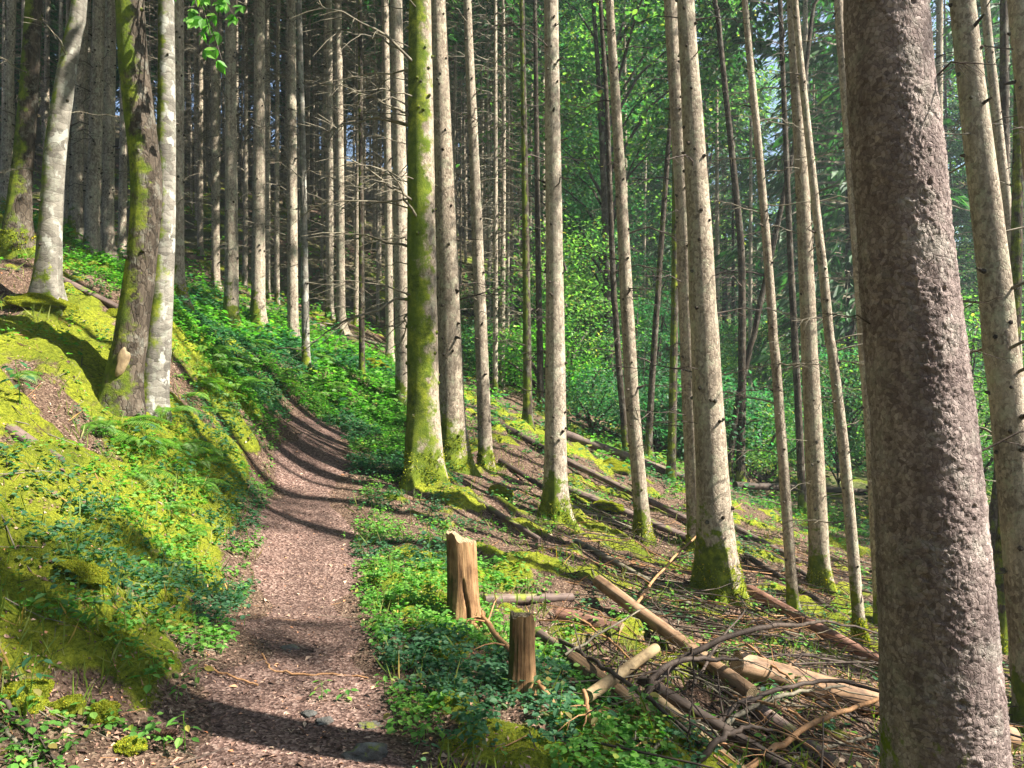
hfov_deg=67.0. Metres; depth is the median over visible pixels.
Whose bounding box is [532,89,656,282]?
broadleaf tree
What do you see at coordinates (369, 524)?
seedling
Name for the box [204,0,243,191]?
spruce tree
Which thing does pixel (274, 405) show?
verge plants
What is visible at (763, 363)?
understory tree
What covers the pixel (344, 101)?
spruce tree
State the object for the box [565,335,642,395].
bush
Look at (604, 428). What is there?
fallen pole
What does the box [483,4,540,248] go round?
spruce tree
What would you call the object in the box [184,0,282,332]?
spruce tree
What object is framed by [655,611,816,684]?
fallen branch
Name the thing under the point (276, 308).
fallen pole
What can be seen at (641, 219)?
young spruce
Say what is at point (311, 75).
young spruce
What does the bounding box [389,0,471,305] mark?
spruce tree
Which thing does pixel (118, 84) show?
young spruce
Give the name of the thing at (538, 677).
seedling
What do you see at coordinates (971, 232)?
broadleaf tree
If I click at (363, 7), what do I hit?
spruce tree
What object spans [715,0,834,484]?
sapling
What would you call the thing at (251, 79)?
young spruce
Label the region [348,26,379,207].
spruce tree
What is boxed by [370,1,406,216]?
spruce tree
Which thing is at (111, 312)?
mossy rock
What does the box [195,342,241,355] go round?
fern
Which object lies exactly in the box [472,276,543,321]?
bush
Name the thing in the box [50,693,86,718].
mossy mound
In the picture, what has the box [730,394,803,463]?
bush
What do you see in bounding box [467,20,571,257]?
young spruce
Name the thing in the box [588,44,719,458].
sapling
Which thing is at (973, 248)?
broadleaf tree
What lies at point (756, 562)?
fallen pole
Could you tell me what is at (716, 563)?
spruce tree
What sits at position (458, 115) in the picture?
spruce tree
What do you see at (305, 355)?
spruce tree
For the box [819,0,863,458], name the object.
spruce tree
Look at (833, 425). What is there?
bush
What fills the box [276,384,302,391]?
fern
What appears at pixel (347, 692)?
seedling
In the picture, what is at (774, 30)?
sky
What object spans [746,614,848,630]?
fallen branch
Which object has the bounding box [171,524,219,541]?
fern
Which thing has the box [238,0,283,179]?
spruce tree
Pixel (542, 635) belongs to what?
log
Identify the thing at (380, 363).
mossy rock
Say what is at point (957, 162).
spruce tree
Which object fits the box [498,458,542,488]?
fallen pole
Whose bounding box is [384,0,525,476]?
spruce tree
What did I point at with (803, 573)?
fallen pole
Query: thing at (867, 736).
fallen branch
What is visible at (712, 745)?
fallen branch
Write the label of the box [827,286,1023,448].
understory tree
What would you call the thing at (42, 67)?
spruce tree
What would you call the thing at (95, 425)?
fern
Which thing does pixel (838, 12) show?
spruce tree
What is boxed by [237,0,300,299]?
spruce tree
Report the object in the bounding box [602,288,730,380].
understory tree
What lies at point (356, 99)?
spruce tree
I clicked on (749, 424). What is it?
bush
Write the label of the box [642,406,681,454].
bush
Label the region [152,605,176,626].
seedling
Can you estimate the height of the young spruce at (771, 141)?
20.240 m
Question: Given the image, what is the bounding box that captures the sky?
[50,0,999,246]
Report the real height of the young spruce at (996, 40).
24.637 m
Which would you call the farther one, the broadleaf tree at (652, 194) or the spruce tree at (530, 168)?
the broadleaf tree at (652, 194)
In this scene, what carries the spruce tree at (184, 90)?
on the ground at (86, 387)
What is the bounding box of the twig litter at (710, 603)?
[0,225,1023,767]
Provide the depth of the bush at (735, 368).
31.15 m
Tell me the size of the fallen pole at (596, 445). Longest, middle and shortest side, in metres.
2.589 x 0.197 x 0.176 m
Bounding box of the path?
[191,402,411,767]
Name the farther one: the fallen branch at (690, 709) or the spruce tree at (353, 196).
the spruce tree at (353, 196)
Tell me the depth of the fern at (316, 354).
13.50 m
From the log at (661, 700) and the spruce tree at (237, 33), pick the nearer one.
the log at (661, 700)
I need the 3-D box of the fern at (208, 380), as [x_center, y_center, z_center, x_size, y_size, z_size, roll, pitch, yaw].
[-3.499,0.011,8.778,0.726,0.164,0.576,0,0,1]
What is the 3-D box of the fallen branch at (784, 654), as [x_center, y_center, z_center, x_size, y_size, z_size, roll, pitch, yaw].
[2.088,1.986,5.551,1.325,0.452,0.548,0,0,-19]
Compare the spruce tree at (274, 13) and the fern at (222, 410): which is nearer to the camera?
the fern at (222, 410)
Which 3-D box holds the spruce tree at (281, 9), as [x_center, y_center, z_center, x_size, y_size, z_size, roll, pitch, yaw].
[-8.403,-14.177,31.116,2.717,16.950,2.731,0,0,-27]
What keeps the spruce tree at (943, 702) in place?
on the ground at (86, 387)
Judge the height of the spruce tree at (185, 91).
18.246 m
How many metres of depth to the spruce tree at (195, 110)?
27.94 m
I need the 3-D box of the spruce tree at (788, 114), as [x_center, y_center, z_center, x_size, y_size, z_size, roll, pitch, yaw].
[13.094,-8.478,34.542,3.194,18.478,3.206,0,0,29]
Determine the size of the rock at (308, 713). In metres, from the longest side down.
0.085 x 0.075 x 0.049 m
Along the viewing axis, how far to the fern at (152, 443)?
6.47 m
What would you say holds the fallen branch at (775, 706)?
on the ground at (86, 387)
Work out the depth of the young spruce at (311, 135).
59.09 m
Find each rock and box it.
[4,292,79,313]
[54,559,110,586]
[106,308,117,317]
[280,644,299,651]
[300,710,316,717]
[316,716,333,725]
[341,742,387,761]
[357,720,384,729]
[365,358,392,370]
[488,484,513,500]
[592,500,624,513]
[602,457,630,474]
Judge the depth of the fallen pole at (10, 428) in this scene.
5.46 m
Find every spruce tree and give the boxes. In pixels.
[0,0,21,146]
[0,0,43,180]
[0,0,49,180]
[0,0,59,214]
[1,0,54,156]
[4,0,60,152]
[17,0,70,174]
[19,0,91,225]
[34,0,119,242]
[37,0,70,151]
[38,2,56,143]
[40,0,124,254]
[40,1,65,124]
[49,0,116,221]
[50,0,116,164]
[50,1,71,130]
[52,0,129,263]
[88,12,157,211]
[111,0,238,312]
[114,85,128,254]
[116,1,203,214]
[117,0,211,222]
[144,0,157,112]
[145,0,207,207]
[146,0,224,222]
[147,7,207,169]
[150,6,207,186]
[155,1,205,202]
[155,5,205,205]
[156,0,250,187]
[184,0,222,213]
[184,0,224,225]
[184,0,248,255]
[184,0,249,288]
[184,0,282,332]
[184,3,243,239]
[184,9,193,176]
[184,9,221,171]
[188,19,224,181]
[188,34,192,162]
[192,0,253,198]
[192,5,224,190]
[197,0,296,287]
[203,0,305,336]
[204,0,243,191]
[206,0,254,198]
[210,3,248,162]
[218,6,248,180]
[221,3,252,195]
[222,0,253,201]
[224,0,325,304]
[236,0,305,221]
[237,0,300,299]
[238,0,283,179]
[238,1,283,196]
[238,2,252,193]
[240,0,341,340]
[241,1,275,163]
[248,3,272,152]
[270,0,316,196]
[270,0,317,244]
[270,1,308,184]
[270,2,311,207]
[270,23,297,154]
[271,0,367,306]
[272,0,321,204]
[272,0,451,490]
[275,0,320,193]
[280,7,324,229]
[284,0,353,277]
[296,3,333,199]
[296,5,332,215]
[296,23,323,187]
[297,0,371,320]
[297,0,380,294]
[297,24,323,204]
[302,0,390,324]
[303,0,365,248]
[303,27,354,193]
[306,0,379,335]
[317,3,356,189]
[317,14,363,227]
[323,1,380,231]
[324,0,405,309]
[334,0,408,325]
[342,0,453,302]
[343,2,391,230]
[346,16,390,223]
[346,20,390,202]
[348,11,378,191]
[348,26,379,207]
[351,0,390,276]
[351,0,392,246]
[353,0,408,361]
[357,0,407,408]
[362,0,452,294]
[365,2,392,222]
[368,0,408,269]
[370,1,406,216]
[377,0,478,238]
[378,17,407,225]
[379,0,469,223]
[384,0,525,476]
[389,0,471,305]
[404,7,466,223]
[446,0,501,314]
[446,0,529,471]
[446,0,543,347]
[446,4,479,287]
[447,0,562,386]
[448,0,563,392]
[448,14,493,297]
[449,0,519,306]
[449,70,470,240]
[449,77,467,236]
[450,8,506,255]
[450,10,479,263]
[450,16,507,226]
[451,84,467,127]
[456,1,518,284]
[461,53,497,251]
[464,0,544,364]
[465,5,519,273]
[475,0,561,346]
[477,0,581,530]
[478,7,537,263]
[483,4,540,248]
[484,2,565,281]
[497,0,597,299]
[514,20,530,260]
[559,0,690,546]
[574,0,664,298]
[608,0,801,608]
[620,0,665,301]
[622,0,772,553]
[638,0,737,362]
[678,0,864,609]
[694,0,816,395]
[695,1,765,338]
[701,0,744,315]
[704,0,765,342]
[725,0,867,595]
[744,0,872,650]
[748,0,844,421]
[759,3,839,378]
[766,21,835,367]
[786,0,877,625]
[817,0,1023,767]
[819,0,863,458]
[841,0,1023,732]
[931,0,1011,397]
[934,0,1023,452]
[934,36,965,201]
[935,0,1023,330]
[953,0,1023,427]
[956,0,1023,458]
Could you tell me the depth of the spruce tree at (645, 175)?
43.91 m
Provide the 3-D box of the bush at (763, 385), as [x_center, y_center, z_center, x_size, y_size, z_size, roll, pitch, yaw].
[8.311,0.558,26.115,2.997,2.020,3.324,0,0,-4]
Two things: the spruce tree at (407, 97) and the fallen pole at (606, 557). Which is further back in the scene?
the spruce tree at (407, 97)
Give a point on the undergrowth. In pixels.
(297, 339)
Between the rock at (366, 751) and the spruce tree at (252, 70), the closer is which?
the rock at (366, 751)
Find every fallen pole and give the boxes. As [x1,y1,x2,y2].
[4,424,64,461]
[63,276,118,308]
[241,306,300,310]
[271,294,385,341]
[299,317,394,350]
[469,493,541,541]
[491,418,543,450]
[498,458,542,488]
[566,430,684,480]
[567,457,686,521]
[568,486,686,540]
[571,504,631,530]
[572,409,620,438]
[574,538,690,602]
[732,481,867,493]
[734,524,801,562]
[738,534,840,595]
[743,553,871,634]
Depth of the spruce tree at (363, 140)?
25.34 m
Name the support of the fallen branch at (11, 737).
on the ground at (86, 387)
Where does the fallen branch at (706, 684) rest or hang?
on the ground at (86, 387)
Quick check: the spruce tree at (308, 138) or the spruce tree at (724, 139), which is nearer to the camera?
the spruce tree at (308, 138)
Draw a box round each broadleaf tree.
[449,0,780,414]
[468,0,766,376]
[476,0,748,367]
[527,0,659,286]
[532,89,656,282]
[566,31,667,202]
[591,0,790,267]
[609,79,748,316]
[630,138,713,300]
[648,115,758,241]
[709,61,794,318]
[840,13,1023,345]
[948,41,1023,372]
[952,83,1023,355]
[965,122,1023,366]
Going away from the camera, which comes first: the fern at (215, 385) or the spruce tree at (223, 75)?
the fern at (215, 385)
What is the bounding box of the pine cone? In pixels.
[153,728,178,736]
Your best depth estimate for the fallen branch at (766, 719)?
4.33 m
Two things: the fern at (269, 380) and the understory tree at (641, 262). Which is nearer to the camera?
the fern at (269, 380)
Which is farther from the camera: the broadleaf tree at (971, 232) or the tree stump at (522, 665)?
the broadleaf tree at (971, 232)
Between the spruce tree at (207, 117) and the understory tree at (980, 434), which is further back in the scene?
the spruce tree at (207, 117)
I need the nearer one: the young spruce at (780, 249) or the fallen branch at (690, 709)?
the fallen branch at (690, 709)
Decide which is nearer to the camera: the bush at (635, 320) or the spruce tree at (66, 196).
the spruce tree at (66, 196)
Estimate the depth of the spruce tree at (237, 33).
30.09 m
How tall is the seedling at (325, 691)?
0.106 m
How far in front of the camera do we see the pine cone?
3.34 m
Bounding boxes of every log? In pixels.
[482,591,573,603]
[535,628,641,700]
[554,607,624,631]
[566,652,702,749]
[582,643,659,702]
[593,575,757,696]
[637,672,791,767]
[657,694,745,767]
[730,651,1020,749]
[740,695,839,767]
[744,581,878,667]
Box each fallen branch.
[0,698,61,767]
[0,723,46,767]
[204,664,258,685]
[261,653,367,678]
[443,602,497,639]
[467,598,565,718]
[543,608,641,668]
[558,613,724,755]
[558,689,611,743]
[564,605,658,655]
[600,656,756,721]
[606,633,742,701]
[622,503,741,602]
[627,611,877,682]
[633,647,738,709]
[638,711,700,758]
[641,595,696,665]
[653,688,747,764]
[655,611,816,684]
[658,669,820,767]
[660,610,744,691]
[674,652,740,767]
[677,670,1021,738]
[681,668,810,737]
[696,652,792,683]
[706,623,807,650]
[709,694,842,767]
[711,678,845,734]
[725,593,783,661]
[725,628,844,716]
[726,702,877,767]
[733,596,851,666]
[733,695,848,756]
[744,683,878,767]
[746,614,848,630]
[749,633,848,667]
[755,651,874,660]
[759,612,850,647]
[772,711,878,759]
[778,606,878,658]
[785,706,878,760]
[787,661,877,664]
[799,652,877,677]
[815,701,879,760]
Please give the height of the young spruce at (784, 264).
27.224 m
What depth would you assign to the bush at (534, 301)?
28.46 m
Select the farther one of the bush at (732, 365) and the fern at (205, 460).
the bush at (732, 365)
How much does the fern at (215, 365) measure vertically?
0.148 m
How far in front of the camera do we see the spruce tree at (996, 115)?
10.45 m
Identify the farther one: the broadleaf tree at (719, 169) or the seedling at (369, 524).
the broadleaf tree at (719, 169)
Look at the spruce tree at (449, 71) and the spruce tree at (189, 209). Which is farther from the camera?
the spruce tree at (189, 209)
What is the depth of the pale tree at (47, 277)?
8.12 m
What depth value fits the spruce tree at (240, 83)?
34.09 m
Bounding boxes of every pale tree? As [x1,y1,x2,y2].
[0,0,123,315]
[144,0,245,422]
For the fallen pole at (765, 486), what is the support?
on the ground at (86, 387)
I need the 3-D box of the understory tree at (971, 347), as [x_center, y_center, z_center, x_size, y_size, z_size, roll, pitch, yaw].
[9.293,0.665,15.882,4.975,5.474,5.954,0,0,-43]
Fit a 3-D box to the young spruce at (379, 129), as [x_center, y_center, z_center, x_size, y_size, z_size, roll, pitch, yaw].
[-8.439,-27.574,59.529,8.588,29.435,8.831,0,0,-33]
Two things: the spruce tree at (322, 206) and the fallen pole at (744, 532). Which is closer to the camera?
the fallen pole at (744, 532)
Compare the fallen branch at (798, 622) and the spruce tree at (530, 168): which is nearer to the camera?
the fallen branch at (798, 622)
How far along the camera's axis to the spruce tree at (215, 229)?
17.93 m
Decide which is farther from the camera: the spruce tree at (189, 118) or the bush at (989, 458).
the spruce tree at (189, 118)
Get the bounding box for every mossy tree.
[0,0,46,258]
[97,0,162,417]
[955,86,1022,654]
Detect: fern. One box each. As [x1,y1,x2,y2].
[4,370,43,383]
[80,415,173,432]
[81,416,125,434]
[94,431,186,453]
[102,428,175,445]
[122,465,178,490]
[153,404,207,416]
[154,500,208,513]
[168,438,218,456]
[170,475,232,495]
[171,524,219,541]
[179,374,225,394]
[180,392,209,400]
[186,455,232,468]
[190,446,244,460]
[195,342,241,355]
[195,378,232,388]
[197,362,227,372]
[198,377,230,390]
[201,349,238,358]
[201,406,234,416]
[205,357,242,366]
[211,391,246,398]
[216,376,274,393]
[221,356,264,370]
[238,352,276,367]
[239,336,279,347]
[241,363,267,370]
[251,341,266,347]
[260,376,299,386]
[271,346,300,353]
[276,378,298,384]
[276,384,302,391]
[277,368,307,377]
[301,374,326,381]
[311,352,335,360]
[312,388,343,397]
[314,381,350,391]
[316,381,350,385]
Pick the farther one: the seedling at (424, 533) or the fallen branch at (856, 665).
the seedling at (424, 533)
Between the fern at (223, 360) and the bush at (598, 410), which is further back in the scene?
the bush at (598, 410)
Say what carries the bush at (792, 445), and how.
on the ground at (86, 387)
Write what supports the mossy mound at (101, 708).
on the ground at (86, 387)
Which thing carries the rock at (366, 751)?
on the path
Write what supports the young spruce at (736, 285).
on the ground at (86, 387)
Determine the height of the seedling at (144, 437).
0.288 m
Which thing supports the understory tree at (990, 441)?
on the ground at (86, 387)
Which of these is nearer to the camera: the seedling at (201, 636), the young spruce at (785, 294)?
the seedling at (201, 636)
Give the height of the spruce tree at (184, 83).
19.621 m
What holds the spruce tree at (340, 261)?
on the ground at (86, 387)
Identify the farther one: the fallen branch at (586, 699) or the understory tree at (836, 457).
the understory tree at (836, 457)
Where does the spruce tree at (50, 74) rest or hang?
on the ground at (86, 387)
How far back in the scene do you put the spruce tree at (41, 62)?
23.17 m
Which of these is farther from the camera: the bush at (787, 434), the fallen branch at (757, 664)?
the bush at (787, 434)
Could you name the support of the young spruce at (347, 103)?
on the ground at (86, 387)
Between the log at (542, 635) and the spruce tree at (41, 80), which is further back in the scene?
the spruce tree at (41, 80)
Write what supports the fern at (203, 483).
on the ground at (86, 387)
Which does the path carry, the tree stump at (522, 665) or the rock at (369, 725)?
the rock at (369, 725)
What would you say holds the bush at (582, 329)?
on the ground at (86, 387)
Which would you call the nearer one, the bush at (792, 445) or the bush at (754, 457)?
the bush at (754, 457)
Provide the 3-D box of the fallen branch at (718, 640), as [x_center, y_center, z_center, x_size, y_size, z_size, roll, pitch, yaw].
[1.843,1.695,5.139,2.734,0.502,0.408,0,0,-31]
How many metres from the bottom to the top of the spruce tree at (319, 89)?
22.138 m
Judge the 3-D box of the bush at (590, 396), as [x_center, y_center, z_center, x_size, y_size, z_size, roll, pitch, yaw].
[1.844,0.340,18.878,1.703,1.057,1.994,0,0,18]
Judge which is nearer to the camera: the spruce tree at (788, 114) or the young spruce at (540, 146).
the spruce tree at (788, 114)
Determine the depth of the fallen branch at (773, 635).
5.52 m
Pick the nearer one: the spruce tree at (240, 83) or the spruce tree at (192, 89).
the spruce tree at (192, 89)
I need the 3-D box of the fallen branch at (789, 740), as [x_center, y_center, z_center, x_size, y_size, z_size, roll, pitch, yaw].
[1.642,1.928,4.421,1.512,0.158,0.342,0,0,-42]
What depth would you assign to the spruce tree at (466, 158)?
47.49 m
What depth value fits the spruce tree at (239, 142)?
37.47 m
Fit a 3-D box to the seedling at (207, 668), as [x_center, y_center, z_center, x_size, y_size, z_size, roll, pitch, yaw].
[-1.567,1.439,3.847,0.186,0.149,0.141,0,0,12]
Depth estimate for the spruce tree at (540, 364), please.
16.95 m
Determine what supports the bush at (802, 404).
on the ground at (86, 387)
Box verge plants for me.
[0,211,872,610]
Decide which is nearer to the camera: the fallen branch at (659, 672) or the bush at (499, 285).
the fallen branch at (659, 672)
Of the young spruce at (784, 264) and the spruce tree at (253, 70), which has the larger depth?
the young spruce at (784, 264)
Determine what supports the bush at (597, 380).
on the ground at (86, 387)
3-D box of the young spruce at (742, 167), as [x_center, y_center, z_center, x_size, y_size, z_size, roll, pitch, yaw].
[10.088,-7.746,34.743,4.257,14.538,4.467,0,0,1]
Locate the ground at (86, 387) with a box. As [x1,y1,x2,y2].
[0,99,1023,767]
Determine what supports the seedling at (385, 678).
on the path
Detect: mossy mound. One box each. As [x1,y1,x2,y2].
[0,678,54,713]
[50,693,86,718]
[86,699,121,724]
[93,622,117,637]
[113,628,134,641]
[113,735,147,756]
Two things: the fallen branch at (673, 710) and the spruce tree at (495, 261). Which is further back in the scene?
the spruce tree at (495, 261)
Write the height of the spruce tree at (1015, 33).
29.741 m
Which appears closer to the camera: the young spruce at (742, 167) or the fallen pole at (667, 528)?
the fallen pole at (667, 528)
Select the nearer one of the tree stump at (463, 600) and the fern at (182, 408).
the tree stump at (463, 600)
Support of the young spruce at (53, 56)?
on the ground at (86, 387)
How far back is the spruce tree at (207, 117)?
40.05 m
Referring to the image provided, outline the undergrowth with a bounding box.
[1,163,991,533]
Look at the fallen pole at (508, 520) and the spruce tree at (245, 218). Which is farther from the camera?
the spruce tree at (245, 218)
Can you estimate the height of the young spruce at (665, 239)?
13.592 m
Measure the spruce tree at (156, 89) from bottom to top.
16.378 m
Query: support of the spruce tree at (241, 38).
on the ground at (86, 387)
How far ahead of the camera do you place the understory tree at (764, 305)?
26.76 m
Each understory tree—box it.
[462,203,669,405]
[515,289,595,373]
[516,214,647,330]
[529,167,647,282]
[533,215,592,271]
[576,234,656,293]
[576,296,680,405]
[594,250,731,391]
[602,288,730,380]
[632,253,736,323]
[639,319,758,394]
[718,259,841,388]
[720,316,819,412]
[729,311,858,410]
[759,313,823,388]
[762,348,861,464]
[763,343,865,486]
[802,340,976,428]
[819,331,989,438]
[824,378,992,491]
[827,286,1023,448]
[827,289,1023,479]
[965,322,988,424]
[977,402,993,472]
[978,400,992,467]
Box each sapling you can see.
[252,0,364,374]
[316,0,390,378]
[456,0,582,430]
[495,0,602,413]
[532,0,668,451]
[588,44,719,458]
[595,0,728,480]
[698,0,796,493]
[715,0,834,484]
[751,0,832,513]
[966,0,1023,560]
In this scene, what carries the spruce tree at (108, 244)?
on the ground at (86, 387)
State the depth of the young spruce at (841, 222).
40.66 m
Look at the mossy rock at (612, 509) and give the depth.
10.74 m
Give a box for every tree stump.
[446,530,483,630]
[505,611,537,698]
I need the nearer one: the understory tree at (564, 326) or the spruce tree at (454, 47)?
the understory tree at (564, 326)
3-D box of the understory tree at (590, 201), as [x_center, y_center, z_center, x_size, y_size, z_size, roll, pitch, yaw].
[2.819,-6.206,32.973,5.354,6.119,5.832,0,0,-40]
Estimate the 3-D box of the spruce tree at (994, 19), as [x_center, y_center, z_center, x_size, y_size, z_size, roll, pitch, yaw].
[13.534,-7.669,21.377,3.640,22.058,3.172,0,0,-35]
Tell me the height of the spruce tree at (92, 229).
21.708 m
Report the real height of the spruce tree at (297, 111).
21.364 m
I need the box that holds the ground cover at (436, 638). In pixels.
[0,218,1010,767]
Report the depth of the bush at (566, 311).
28.74 m
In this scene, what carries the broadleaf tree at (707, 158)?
on the ground at (86, 387)
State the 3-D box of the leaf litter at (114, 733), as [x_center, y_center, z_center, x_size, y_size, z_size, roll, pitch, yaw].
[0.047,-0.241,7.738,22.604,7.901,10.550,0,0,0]
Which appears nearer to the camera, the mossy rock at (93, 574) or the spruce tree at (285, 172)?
the mossy rock at (93, 574)
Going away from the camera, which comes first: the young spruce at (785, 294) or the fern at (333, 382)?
the fern at (333, 382)
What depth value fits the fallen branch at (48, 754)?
3.03 m
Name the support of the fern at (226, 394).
on the ground at (86, 387)
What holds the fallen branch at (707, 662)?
on the ground at (86, 387)
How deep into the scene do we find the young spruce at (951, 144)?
31.77 m
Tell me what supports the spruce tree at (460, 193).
on the ground at (86, 387)
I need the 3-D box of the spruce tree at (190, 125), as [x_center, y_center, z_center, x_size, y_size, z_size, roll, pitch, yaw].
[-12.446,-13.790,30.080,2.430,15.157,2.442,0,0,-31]
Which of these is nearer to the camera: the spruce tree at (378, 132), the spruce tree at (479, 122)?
the spruce tree at (479, 122)
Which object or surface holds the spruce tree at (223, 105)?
on the ground at (86, 387)
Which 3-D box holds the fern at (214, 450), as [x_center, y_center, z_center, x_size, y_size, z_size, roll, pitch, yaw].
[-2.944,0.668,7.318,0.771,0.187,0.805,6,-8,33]
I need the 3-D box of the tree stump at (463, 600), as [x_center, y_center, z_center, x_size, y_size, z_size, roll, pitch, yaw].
[-0.347,1.428,5.341,0.264,0.828,0.275,0,0,-41]
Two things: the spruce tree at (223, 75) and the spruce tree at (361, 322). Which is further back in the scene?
the spruce tree at (223, 75)
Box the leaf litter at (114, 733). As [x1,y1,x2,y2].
[0,247,1022,767]
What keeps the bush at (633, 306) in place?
on the ground at (86, 387)
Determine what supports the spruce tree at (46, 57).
on the ground at (86, 387)
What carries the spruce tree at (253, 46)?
on the ground at (86, 387)
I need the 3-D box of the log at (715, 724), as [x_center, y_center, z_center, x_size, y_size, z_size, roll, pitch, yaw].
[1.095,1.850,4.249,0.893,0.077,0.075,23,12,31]
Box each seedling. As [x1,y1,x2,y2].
[0,361,35,403]
[12,653,54,695]
[33,588,80,620]
[81,592,112,610]
[127,669,163,693]
[131,424,161,455]
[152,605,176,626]
[166,711,200,750]
[172,451,195,476]
[180,658,215,687]
[191,631,211,649]
[310,680,331,698]
[336,688,358,700]
[359,522,382,540]
[374,674,394,691]
[416,524,441,555]
[451,715,485,740]
[526,670,555,697]
[544,680,575,728]
[589,687,622,731]
[621,684,659,716]
[756,678,782,703]
[786,673,810,693]
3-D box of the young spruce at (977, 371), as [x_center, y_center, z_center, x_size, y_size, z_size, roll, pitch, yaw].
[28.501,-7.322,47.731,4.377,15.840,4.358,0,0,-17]
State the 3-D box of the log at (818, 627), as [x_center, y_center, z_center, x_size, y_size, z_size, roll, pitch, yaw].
[2.856,2.311,7.570,0.131,0.132,2.526,0,2,-13]
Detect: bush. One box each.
[460,285,498,316]
[461,264,531,312]
[461,315,492,347]
[461,315,534,380]
[461,317,535,371]
[462,312,579,387]
[465,318,544,362]
[468,317,623,405]
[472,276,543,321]
[486,289,576,330]
[506,349,573,395]
[531,299,585,330]
[532,274,596,306]
[532,357,659,437]
[544,318,592,345]
[564,277,601,313]
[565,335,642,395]
[568,271,619,296]
[569,358,617,409]
[569,377,612,417]
[573,292,642,336]
[576,329,665,384]
[579,370,727,459]
[587,383,659,419]
[589,286,663,323]
[600,303,651,331]
[602,362,664,394]
[638,310,664,331]
[638,333,679,374]
[639,302,679,352]
[639,367,794,466]
[641,380,771,459]
[642,373,729,414]
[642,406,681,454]
[653,366,794,453]
[658,381,774,446]
[681,401,848,495]
[682,420,792,478]
[720,322,736,351]
[721,348,770,386]
[721,351,762,381]
[721,356,753,385]
[722,379,803,457]
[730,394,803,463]
[737,376,803,412]
[751,418,792,456]
[761,390,802,414]
[765,380,832,417]
[771,429,835,472]
[787,410,850,453]
[822,410,858,440]
[831,426,865,467]
[849,425,983,462]
[982,434,993,499]
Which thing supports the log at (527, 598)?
on the ground at (86, 387)
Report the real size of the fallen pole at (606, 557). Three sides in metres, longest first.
1.668 x 0.077 x 0.073 m
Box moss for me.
[0,264,873,767]
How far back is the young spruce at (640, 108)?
57.04 m
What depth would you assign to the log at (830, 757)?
4.46 m
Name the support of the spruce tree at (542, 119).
on the ground at (86, 387)
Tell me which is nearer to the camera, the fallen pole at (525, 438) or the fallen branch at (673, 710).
the fallen branch at (673, 710)
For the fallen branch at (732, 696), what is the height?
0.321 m
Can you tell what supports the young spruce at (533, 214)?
on the ground at (86, 387)
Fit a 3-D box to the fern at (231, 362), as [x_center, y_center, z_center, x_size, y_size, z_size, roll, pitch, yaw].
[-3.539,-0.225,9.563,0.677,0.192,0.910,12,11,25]
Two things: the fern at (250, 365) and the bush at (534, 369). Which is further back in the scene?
the bush at (534, 369)
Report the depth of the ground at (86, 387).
6.49 m
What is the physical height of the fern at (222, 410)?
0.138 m
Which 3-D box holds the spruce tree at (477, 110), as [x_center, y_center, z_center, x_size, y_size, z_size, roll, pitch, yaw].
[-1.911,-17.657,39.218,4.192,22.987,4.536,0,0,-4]
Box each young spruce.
[0,0,63,102]
[0,0,72,169]
[0,3,16,122]
[0,7,65,80]
[16,6,65,94]
[42,3,192,170]
[115,7,191,123]
[115,15,184,104]
[184,0,252,152]
[210,1,310,147]
[210,12,280,163]
[222,6,371,146]
[239,5,324,172]
[279,10,324,179]
[311,35,382,164]
[346,45,452,166]
[350,63,407,172]
[391,65,478,210]
[451,81,506,232]
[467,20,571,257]
[467,88,566,252]
[477,0,637,216]
[492,21,575,252]
[520,1,616,273]
[560,5,653,277]
[563,0,662,281]
[571,0,671,290]
[593,1,653,248]
[615,0,671,284]
[629,7,671,292]
[632,50,671,286]
[633,98,671,267]
[640,105,671,295]
[658,2,795,334]
[663,170,721,283]
[707,55,782,344]
[708,77,756,286]
[714,0,986,454]
[728,79,781,297]
[752,5,844,313]
[765,135,831,332]
[772,111,791,294]
[775,57,857,379]
[777,5,844,328]
[777,63,859,414]
[930,0,1023,382]
[948,0,1023,347]
[948,0,1023,399]
[958,223,979,384]
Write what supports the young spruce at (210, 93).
on the ground at (86, 387)
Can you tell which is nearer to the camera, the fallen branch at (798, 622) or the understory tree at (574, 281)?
the fallen branch at (798, 622)
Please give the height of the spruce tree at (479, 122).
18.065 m
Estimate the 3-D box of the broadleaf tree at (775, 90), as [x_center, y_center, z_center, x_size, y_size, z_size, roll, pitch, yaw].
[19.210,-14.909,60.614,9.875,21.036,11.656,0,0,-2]
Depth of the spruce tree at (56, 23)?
47.01 m
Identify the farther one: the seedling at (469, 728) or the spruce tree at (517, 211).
the spruce tree at (517, 211)
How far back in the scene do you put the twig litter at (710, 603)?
5.95 m
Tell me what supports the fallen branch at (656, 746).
on the ground at (86, 387)
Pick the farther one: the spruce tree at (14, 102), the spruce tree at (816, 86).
the spruce tree at (816, 86)
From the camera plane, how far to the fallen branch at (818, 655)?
5.83 m
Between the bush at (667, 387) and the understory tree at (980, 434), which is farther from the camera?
the bush at (667, 387)
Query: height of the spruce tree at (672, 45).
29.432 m
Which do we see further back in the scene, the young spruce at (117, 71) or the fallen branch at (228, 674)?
the young spruce at (117, 71)
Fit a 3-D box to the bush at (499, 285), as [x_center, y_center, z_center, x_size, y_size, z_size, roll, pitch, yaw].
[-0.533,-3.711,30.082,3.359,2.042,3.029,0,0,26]
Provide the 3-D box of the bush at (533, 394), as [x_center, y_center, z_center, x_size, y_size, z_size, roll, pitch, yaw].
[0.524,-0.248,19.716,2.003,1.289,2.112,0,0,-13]
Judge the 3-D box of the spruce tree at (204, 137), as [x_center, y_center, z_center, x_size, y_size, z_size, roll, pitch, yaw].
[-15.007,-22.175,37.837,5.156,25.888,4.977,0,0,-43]

